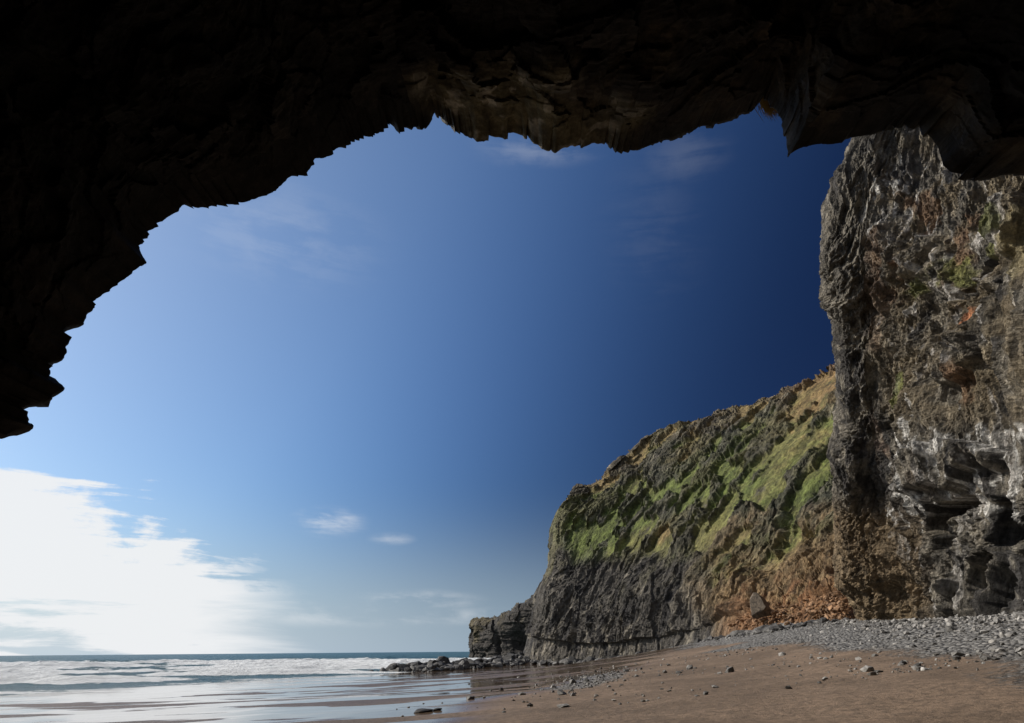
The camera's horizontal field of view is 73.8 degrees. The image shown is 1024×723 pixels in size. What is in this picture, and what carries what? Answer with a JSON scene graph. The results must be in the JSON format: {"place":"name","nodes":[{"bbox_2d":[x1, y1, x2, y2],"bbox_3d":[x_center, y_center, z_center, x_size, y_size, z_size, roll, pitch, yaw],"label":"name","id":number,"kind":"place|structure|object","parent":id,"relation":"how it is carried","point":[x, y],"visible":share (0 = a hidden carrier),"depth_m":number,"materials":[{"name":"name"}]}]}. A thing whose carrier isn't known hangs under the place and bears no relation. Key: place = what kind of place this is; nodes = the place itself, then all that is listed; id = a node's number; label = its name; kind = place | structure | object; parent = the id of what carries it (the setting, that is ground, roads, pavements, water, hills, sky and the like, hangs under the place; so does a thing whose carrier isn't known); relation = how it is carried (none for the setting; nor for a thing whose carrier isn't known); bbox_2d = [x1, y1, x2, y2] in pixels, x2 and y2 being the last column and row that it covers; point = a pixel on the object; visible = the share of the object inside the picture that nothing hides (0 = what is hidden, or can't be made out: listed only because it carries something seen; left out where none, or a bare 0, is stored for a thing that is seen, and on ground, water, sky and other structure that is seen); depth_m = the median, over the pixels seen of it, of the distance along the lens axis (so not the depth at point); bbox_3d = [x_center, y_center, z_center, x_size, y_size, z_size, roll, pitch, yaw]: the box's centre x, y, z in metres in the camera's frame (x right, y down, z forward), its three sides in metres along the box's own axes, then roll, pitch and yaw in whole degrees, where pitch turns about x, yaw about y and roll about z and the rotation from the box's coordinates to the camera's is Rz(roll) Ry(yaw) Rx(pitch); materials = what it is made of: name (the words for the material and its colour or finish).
{"place":"outdoors","nodes":[
{"label":"outdoors","id":0,"kind":"place"},
{"bbox_2d":[0,652,489,695],"bbox_3d":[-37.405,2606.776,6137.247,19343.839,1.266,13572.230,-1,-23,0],"label":"sea","id":1,"kind":"structure","parent":0,"point":[29,674],"depth_m":90.18,"materials":[{"name":"liquid"}]},
{"bbox_2d":[0,103,850,655],"label":"sky","id":2,"kind":"structure","parent":0,"point":[354,405],"materials":[{"name":"blue"}]},
{"bbox_2d":[468,594,533,657],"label":"distant headland","id":3,"kind":"structure","parent":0,"point":[503,633],"depth_m":177.53,"materials":[{"name":"grey stone"}]},
{"bbox_2d":[0,0,1023,438],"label":"sea cave","id":4,"kind":"structure","parent":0,"point":[126,126],"depth_m":11.09},
{"bbox_2d":[755,96,778,121],"bbox_3d":[5.413,-5.260,14.094,0.700,0.661,0.580,-1,-23,0],"label":"grass tuft","id":5,"kind":"object","parent":4,"relation":"on","point":[767,109],"visible":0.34,"depth_m":14.10,"materials":[{"name":"brown plant"}]},
{"bbox_2d":[0,613,1023,722],"bbox_3d":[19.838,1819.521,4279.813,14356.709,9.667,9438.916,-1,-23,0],"label":"beach ground","id":6,"kind":"structure","parent":0,"point":[990,691],"depth_m":17.97,"materials":[{"name":"brown sand"}]},
{"bbox_2d":[414,708,441,712],"bbox_3d":[-1.894,7.754,15.146,0.374,0.108,0.678,-17,-28,35],"label":"tidal rock","id":7,"kind":"object","parent":6,"relation":"on","point":[421,710],"visible":0.93,"depth_m":15.01,"materials":[{"name":"stone"}]},
{"bbox_2d":[369,617,848,671],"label":"shore boulders","id":8,"kind":"object","parent":6,"relation":"on","point":[440,663],"visible":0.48,"depth_m":85.18,"materials":[{"name":"stone"}]},
{"bbox_2d":[401,616,1023,716],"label":"scattered stones","id":9,"kind":"object","parent":6,"relation":"on","point":[956,655],"visible":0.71,"depth_m":18.52,"materials":[{"name":"grey stone"}]},
{"bbox_2d":[728,591,847,629],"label":"scree rocks","id":10,"kind":"object","parent":6,"relation":"on","point":[838,610],"visible":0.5,"depth_m":56.66,"materials":[{"name":"stone"}]},
{"bbox_2d":[749,592,770,618],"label":"boulder","id":11,"kind":"object","parent":10,"relation":"on","point":[759,607],"visible":1,"depth_m":62.56,"materials":[{"name":"stone"}]},
{"bbox_2d":[711,611,1023,659],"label":"beach pebbles","id":12,"kind":"object","parent":6,"relation":"on","point":[997,620],"visible":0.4,"depth_m":26.47,"materials":[{"name":"gravel"}]},
{"bbox_2d":[523,363,855,660],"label":"headland cliff","id":13,"kind":"structure","parent":0,"point":[678,533],"depth_m":102.76,"materials":[{"name":"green stone"}]},
{"bbox_2d":[818,125,1023,620],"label":"sea cliff","id":14,"kind":"structure","parent":0,"point":[921,286],"depth_m":36.30,"materials":[{"name":"grey stone"}]}
]}

